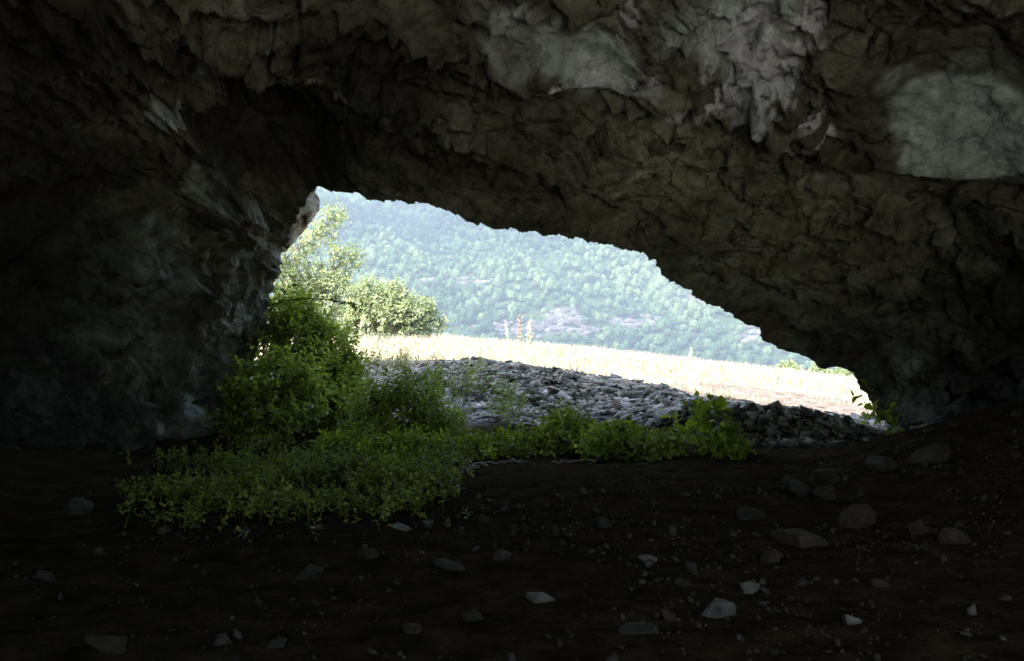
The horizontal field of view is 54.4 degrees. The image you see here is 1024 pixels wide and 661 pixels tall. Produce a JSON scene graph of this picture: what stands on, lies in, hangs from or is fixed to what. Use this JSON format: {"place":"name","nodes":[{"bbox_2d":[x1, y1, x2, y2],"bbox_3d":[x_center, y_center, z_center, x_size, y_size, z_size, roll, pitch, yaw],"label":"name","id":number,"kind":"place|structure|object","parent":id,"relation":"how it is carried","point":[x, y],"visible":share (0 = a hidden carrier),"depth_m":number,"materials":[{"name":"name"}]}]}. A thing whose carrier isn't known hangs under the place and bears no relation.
{"place":"outdoors","nodes":[
{"label":"outdoors","id":0,"kind":"place"},
{"bbox_2d":[0,0,1023,451],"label":"cave rock","id":1,"kind":"object","parent":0,"point":[824,184],"visible":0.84,"depth_m":11.86,"materials":[{"name":"grey stone"}]},
{"bbox_2d":[281,187,319,252],"bbox_3d":[-3.685,-1.967,16.399,1.158,1.773,1.494,0,0,0],"label":"rock outcrop","id":2,"kind":"object","parent":1,"relation":"attached to","point":[308,213],"visible":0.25,"depth_m":16.09,"materials":[{"name":"grey stone"}]},
{"bbox_2d":[0,344,1023,660],"bbox_3d":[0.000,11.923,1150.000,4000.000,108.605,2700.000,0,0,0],"label":"ground","id":3,"kind":"structure","parent":0,"point":[38,530],"depth_m":6.88,"materials":[{"name":"brown soil"}]},
{"bbox_2d":[63,498,93,517],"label":"stone","id":4,"kind":"object","parent":3,"relation":"on","point":[75,507],"visible":0.91,"depth_m":8.45,"materials":[{"name":"grey stone"}]},
{"bbox_2d":[83,635,127,654],"bbox_3d":[-2.059,1.600,5.058,0.216,0.122,0.173,0,0,-7],"label":"stone","id":5,"kind":"object","parent":3,"relation":"on","point":[107,644],"visible":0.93,"depth_m":5.00,"materials":[{"name":"grey stone"}]},
{"bbox_2d":[267,637,286,648],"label":"stone","id":6,"kind":"object","parent":3,"relation":"on","point":[278,642],"visible":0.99,"depth_m":5.10,"materials":[{"name":"grey stone"}]},
{"bbox_2d":[195,279,376,448],"bbox_3d":[-3.109,0.492,14.296,2.199,2.516,3.166,0,0,0],"label":"bush","id":7,"kind":"object","parent":3,"relation":"on","point":[314,365],"visible":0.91,"depth_m":13.92,"materials":[{"name":"green plant"}]},
{"bbox_2d":[265,283,375,311],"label":"twig","id":8,"kind":"object","parent":7,"relation":"attached to","point":[281,301],"visible":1,"depth_m":13.97,"materials":[{"name":"brown"}]},
{"bbox_2d":[114,420,474,537],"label":"undergrowth","id":9,"kind":"object","parent":3,"relation":"on","point":[376,471],"visible":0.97,"depth_m":9.59,"materials":[{"name":"green plant"}]},
{"bbox_2d":[297,563,323,580],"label":"stone","id":10,"kind":"object","parent":3,"relation":"on","point":[310,572],"visible":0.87,"depth_m":6.38,"materials":[{"name":"grey stone"}]},
{"bbox_2d":[268,196,368,322],"bbox_3d":[-7.068,-1.649,32.997,4.625,5.547,2.514,0,0,-23],"label":"tree","id":11,"kind":"object","parent":3,"relation":"on","point":[326,283],"visible":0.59,"depth_m":32.91,"materials":[{"name":"green plant"}]},
{"bbox_2d":[358,318,364,338],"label":"seed stalk","id":12,"kind":"object","parent":3,"relation":"on","point":[362,321],"visible":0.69,"depth_m":32.98,"materials":[{"name":"beige plant"}]},
{"bbox_2d":[358,547,379,558],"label":"stone","id":13,"kind":"object","parent":3,"relation":"on","point":[366,553],"visible":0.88,"depth_m":6.96,"materials":[{"name":"grey stone"}]},
{"bbox_2d":[358,345,385,400],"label":"weed","id":14,"kind":"object","parent":3,"relation":"on","point":[374,366],"visible":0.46,"depth_m":16.52,"materials":[{"name":"green plant"}]},
{"bbox_2d":[308,421,460,466],"bbox_3d":[-1.606,1.451,12.230,1.959,0.682,1.380,0,0,0],"label":"plant","id":15,"kind":"object","parent":3,"relation":"on","point":[416,440],"visible":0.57,"depth_m":12.14,"materials":[{"name":"green plant"}]},
{"bbox_2d":[335,272,451,337],"bbox_3d":[-4.551,-0.562,37.603,4.560,3.322,2.903,0,0,0],"label":"tree","id":16,"kind":"object","parent":3,"relation":"on","point":[395,311],"visible":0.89,"depth_m":37.38,"materials":[{"name":"green plant"}]},
{"bbox_2d":[383,340,416,393],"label":"weed","id":17,"kind":"object","parent":3,"relation":"on","point":[406,359],"visible":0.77,"depth_m":17.48,"materials":[{"name":"green plant"}]},
{"bbox_2d":[390,522,411,531],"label":"stone","id":18,"kind":"object","parent":3,"relation":"on","point":[397,526],"visible":0.98,"depth_m":7.84,"materials":[{"name":"grey stone"}]},
{"bbox_2d":[334,356,472,448],"bbox_3d":[-1.474,0.996,13.271,1.936,1.309,1.669,0,0,0],"label":"weedy bush","id":19,"kind":"object","parent":3,"relation":"on","point":[388,400],"visible":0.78,"depth_m":13.19,"materials":[{"name":"green plant"}]},
{"bbox_2d":[401,623,421,633],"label":"stone","id":20,"kind":"object","parent":3,"relation":"on","point":[411,628],"visible":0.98,"depth_m":5.36,"materials":[{"name":"stone"}]},
{"bbox_2d":[421,361,453,414],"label":"weed","id":21,"kind":"object","parent":3,"relation":"on","point":[434,372],"visible":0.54,"depth_m":15.98,"materials":[{"name":"green plant"}]},
{"bbox_2d":[433,558,464,570],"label":"stone","id":22,"kind":"object","parent":3,"relation":"on","point":[448,564],"visible":1,"depth_m":6.73,"materials":[{"name":"grey stone"}]},
{"bbox_2d":[441,359,476,420],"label":"weed","id":23,"kind":"object","parent":3,"relation":"on","point":[465,380],"visible":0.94,"depth_m":15.48,"materials":[{"name":"green plant"}]},
{"bbox_2d":[461,609,483,621],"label":"stone","id":24,"kind":"object","parent":3,"relation":"on","point":[473,615],"visible":1,"depth_m":5.61,"materials":[{"name":"grey stone"}]},
{"bbox_2d":[442,424,525,460],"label":"plant","id":25,"kind":"object","parent":3,"relation":"on","point":[476,444],"visible":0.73,"depth_m":12.40,"materials":[{"name":"green plant"}]},
{"bbox_2d":[493,549,512,560],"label":"stone","id":26,"kind":"object","parent":3,"relation":"on","point":[500,555],"visible":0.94,"depth_m":6.89,"materials":[{"name":"grey stone"}]},
{"bbox_2d":[505,322,508,346],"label":"seed stalk","id":27,"kind":"object","parent":3,"relation":"on","point":[507,334],"visible":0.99,"depth_m":32.99,"materials":[{"name":"beige plant"}]},
{"bbox_2d":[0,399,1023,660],"bbox_3d":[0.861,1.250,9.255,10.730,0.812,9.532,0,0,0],"label":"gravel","id":28,"kind":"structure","parent":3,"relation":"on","point":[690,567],"depth_m":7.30,"materials":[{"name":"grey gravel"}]},
{"bbox_2d":[495,380,531,429],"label":"weed","id":29,"kind":"object","parent":3,"relation":"on","point":[517,407],"visible":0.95,"depth_m":14.79,"materials":[{"name":"green plant"}]},
{"bbox_2d":[516,313,522,347],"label":"seed stalk","id":30,"kind":"object","parent":3,"relation":"on","point":[519,329],"visible":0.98,"depth_m":32.98,"materials":[{"name":"brown plant"}]},
{"bbox_2d":[480,415,562,457],"bbox_3d":[0.126,1.458,12.755,1.068,0.730,1.231,0,0,0],"label":"plant","id":31,"kind":"object","parent":3,"relation":"on","point":[533,445],"visible":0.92,"depth_m":12.56,"materials":[{"name":"green plant"}]},
{"bbox_2d":[523,319,533,348],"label":"seed stalk","id":32,"kind":"object","parent":3,"relation":"on","point":[529,336],"visible":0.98,"depth_m":32.98,"materials":[{"name":"beige plant"}]},
{"bbox_2d":[467,457,595,468],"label":"dry branch","id":33,"kind":"object","parent":3,"relation":"on","point":[472,467],"visible":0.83,"depth_m":11.73,"materials":[{"name":"brown"}]},
{"bbox_2d":[526,592,555,603],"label":"stone","id":34,"kind":"object","parent":3,"relation":"on","point":[537,597],"visible":0.95,"depth_m":5.95,"materials":[{"name":"grey stone"}]},
{"bbox_2d":[534,396,600,454],"bbox_3d":[0.735,1.321,13.157,1.210,0.888,1.004,0,0,-45],"label":"plant","id":35,"kind":"object","parent":3,"relation":"on","point":[565,421],"visible":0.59,"depth_m":12.95,"materials":[{"name":"green plant"}]},
{"bbox_2d":[273,331,871,410],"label":"dry grass","id":36,"kind":"structure","parent":3,"relation":"on","point":[445,346],"depth_m":29.41,"materials":[{"name":"plant"}]},
{"bbox_2d":[558,414,642,461],"bbox_3d":[1.168,1.471,12.745,1.357,0.767,1.095,0,0,-25],"label":"plant","id":37,"kind":"object","parent":3,"relation":"on","point":[593,442],"visible":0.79,"depth_m":12.50,"materials":[{"name":"green plant"}]},
{"bbox_2d":[618,622,657,635],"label":"stone","id":38,"kind":"object","parent":3,"relation":"on","point":[635,628],"visible":0.98,"depth_m":5.22,"materials":[{"name":"grey stone"}]},
{"bbox_2d":[638,555,657,561],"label":"stone","id":39,"kind":"object","parent":3,"relation":"on","point":[643,558],"visible":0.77,"depth_m":6.96,"materials":[{"name":"grey stone"}]},
{"bbox_2d":[611,422,692,461],"bbox_3d":[1.759,1.463,12.616,1.146,0.583,1.160,0,0,0],"label":"plant","id":40,"kind":"object","parent":3,"relation":"on","point":[659,446],"visible":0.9,"depth_m":12.43,"materials":[{"name":"green plant"}]},
{"bbox_2d":[661,609,675,620],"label":"stone","id":41,"kind":"object","parent":3,"relation":"on","point":[668,615],"visible":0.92,"depth_m":5.52,"materials":[{"name":"stone"}]},
{"bbox_2d":[412,356,930,448],"bbox_3d":[3.134,1.215,17.854,10.190,1.353,8.410,0,0,0],"label":"rubble","id":42,"kind":"object","parent":3,"relation":"on","point":[621,407],"visible":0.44,"depth_m":16.30,"materials":[{"name":"stone"}]},
{"bbox_2d":[460,352,498,396],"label":"weed","id":43,"kind":"object","parent":42,"relation":"on","point":[478,381],"visible":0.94,"depth_m":17.48,"materials":[{"name":"green plant"}]},
{"bbox_2d":[485,372,515,416],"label":"weed","id":44,"kind":"object","parent":42,"relation":"on","point":[502,400],"visible":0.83,"depth_m":15.41,"materials":[{"name":"green plant"}]},
{"bbox_2d":[675,578,690,586],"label":"stone","id":45,"kind":"object","parent":3,"relation":"on","point":[681,582],"visible":1,"depth_m":6.32,"materials":[{"name":"grey stone"}]},
{"bbox_2d":[689,347,692,363],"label":"seed stalk","id":46,"kind":"object","parent":3,"relation":"on","point":[691,357],"visible":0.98,"depth_m":32.98,"materials":[{"name":"beige plant"}]},
{"bbox_2d":[659,391,743,453],"bbox_3d":[2.421,1.188,12.654,0.961,0.826,0.951,0,0,-15],"label":"broad leaved plant","id":47,"kind":"object","parent":3,"relation":"on","point":[699,410],"visible":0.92,"depth_m":12.56,"materials":[{"name":"green plant"}]},
{"bbox_2d":[701,598,735,617],"bbox_3d":[1.178,1.590,5.673,0.202,0.126,0.172,0,0,-42],"label":"stone","id":48,"kind":"object","parent":3,"relation":"on","point":[719,608],"visible":0.85,"depth_m":5.61,"materials":[{"name":"grey stone"}]},
{"bbox_2d":[695,428,755,459],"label":"plant","id":49,"kind":"object","parent":3,"relation":"on","point":[740,447],"visible":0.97,"depth_m":12.35,"materials":[{"name":"green plant"}]},
{"bbox_2d":[740,581,759,593],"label":"stone","id":50,"kind":"object","parent":3,"relation":"on","point":[747,587],"visible":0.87,"depth_m":6.17,"materials":[{"name":"grey stone"}]},
{"bbox_2d":[736,506,764,519],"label":"stone","id":51,"kind":"object","parent":3,"relation":"on","point":[747,513],"visible":0.83,"depth_m":8.38,"materials":[{"name":"grey stone"}]},
{"bbox_2d":[760,549,780,563],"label":"stone","id":52,"kind":"object","parent":3,"relation":"on","point":[771,556],"visible":1,"depth_m":6.91,"materials":[{"name":"stone"}]},
{"bbox_2d":[775,359,802,370],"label":"bush","id":53,"kind":"object","parent":3,"relation":"on","point":[791,365],"visible":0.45,"depth_m":55.77,"materials":[{"name":"green plant"}]},
{"bbox_2d":[781,475,812,496],"bbox_3d":[2.775,1.540,9.658,0.321,0.270,0.248,0,0,-26],"label":"stone","id":54,"kind":"object","parent":3,"relation":"on","point":[792,486],"visible":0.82,"depth_m":9.57,"materials":[{"name":"grey stone"}]},
{"bbox_2d":[770,528,826,547],"bbox_3d":[2.130,1.557,7.395,0.370,0.151,0.261,0,0,-10],"label":"stone","id":55,"kind":"object","parent":3,"relation":"on","point":[802,538],"visible":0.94,"depth_m":7.32,"materials":[{"name":"brown stone"}]},
{"bbox_2d":[806,361,831,374],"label":"tree","id":56,"kind":"object","parent":3,"relation":"on","point":[815,368],"visible":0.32,"depth_m":55.77,"materials":[{"name":"green plant"}]},
{"bbox_2d":[813,484,835,499],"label":"stone","id":57,"kind":"object","parent":3,"relation":"on","point":[826,492],"visible":0.91,"depth_m":9.40,"materials":[{"name":"stone"}]},
{"bbox_2d":[813,468,841,482],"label":"stone","id":58,"kind":"object","parent":3,"relation":"on","point":[828,475],"visible":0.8,"depth_m":10.47,"materials":[{"name":"grey stone"}]},
{"bbox_2d":[830,367,854,377],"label":"tree","id":59,"kind":"object","parent":3,"relation":"on","point":[841,371],"visible":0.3,"depth_m":55.76,"materials":[{"name":"green plant"}]},
{"bbox_2d":[842,614,861,624],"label":"stone","id":60,"kind":"object","parent":3,"relation":"on","point":[849,619],"visible":1,"depth_m":5.41,"materials":[{"name":"grey stone"}]},
{"bbox_2d":[837,504,875,528],"bbox_3d":[2.796,1.519,8.088,0.257,0.226,0.229,0,0,-24],"label":"stone","id":61,"kind":"object","parent":3,"relation":"on","point":[859,516],"visible":0.83,"depth_m":8.03,"materials":[{"name":"brown stone"}]},
{"bbox_2d":[851,378,903,434],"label":"leafy plant","id":62,"kind":"object","parent":3,"relation":"on","point":[887,415],"visible":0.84,"depth_m":14.43,"materials":[{"name":"green plant"}]},
{"bbox_2d":[870,578,888,587],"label":"stone","id":63,"kind":"object","parent":3,"relation":"on","point":[877,583],"visible":1,"depth_m":6.16,"materials":[{"name":"stone"}]},
{"bbox_2d":[865,455,896,472],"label":"stone","id":64,"kind":"object","parent":3,"relation":"on","point":[876,463],"visible":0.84,"depth_m":10.72,"materials":[{"name":"grey stone"}]},
{"bbox_2d":[908,519,925,535],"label":"stone","id":65,"kind":"object","parent":3,"relation":"on","point":[917,527],"visible":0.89,"depth_m":7.73,"materials":[{"name":"grey stone"}]},
{"bbox_2d":[905,444,951,465],"bbox_3d":[4.426,1.332,10.570,0.468,0.275,0.302,0,0,32],"label":"stone","id":66,"kind":"object","parent":3,"relation":"on","point":[935,454],"visible":0.93,"depth_m":10.48,"materials":[{"name":"grey stone"}]},
{"bbox_2d":[936,527,969,543],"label":"stone","id":67,"kind":"object","parent":3,"relation":"on","point":[948,535],"visible":0.94,"depth_m":7.42,"materials":[{"name":"brown stone"}]},
{"bbox_2d":[275,191,839,373],"bbox_3d":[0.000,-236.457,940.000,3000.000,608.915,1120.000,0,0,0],"label":"hill","id":68,"kind":"structure","parent":0,"point":[725,320],"depth_m":618.77,"materials":[{"name":"green plant"}]},
{"bbox_2d":[418,276,493,284],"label":"rock outcrop","id":69,"kind":"object","parent":68,"relation":"on","point":[467,281],"visible":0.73,"depth_m":630.73,"materials":[{"name":"grey stone"}]},
{"bbox_2d":[470,317,601,339],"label":"rock outcrop","id":70,"kind":"object","parent":68,"relation":"on","point":[552,324],"visible":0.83,"depth_m":588.08,"materials":[{"name":"grey stone"}]},
{"bbox_2d":[267,186,843,372],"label":"forest","id":71,"kind":"object","parent":68,"relation":"on","point":[660,289],"visible":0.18,"depth_m":631.79,"materials":[{"name":"green plant"}]},
{"bbox_2d":[540,306,589,322],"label":"rock outcrop","id":72,"kind":"object","parent":68,"relation":"on","point":[572,314],"visible":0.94,"depth_m":595.29,"materials":[{"name":"grey stone"}]},
{"bbox_2d":[603,314,661,327],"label":"rock outcrop","id":73,"kind":"object","parent":68,"relation":"on","point":[629,322],"visible":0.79,"depth_m":602.05,"materials":[{"name":"grey stone"}]},
{"bbox_2d":[671,293,703,303],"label":"rock outcrop","id":74,"kind":"object","parent":68,"relation":"on","point":[697,300],"visible":0.3,"depth_m":632.02,"materials":[{"name":"grey stone"}]},
{"bbox_2d":[733,324,760,343],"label":"rock outcrop","id":75,"kind":"object","parent":68,"relation":"on","point":[753,332],"visible":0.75,"depth_m":586.14,"materials":[{"name":"grey stone"}]}
]}

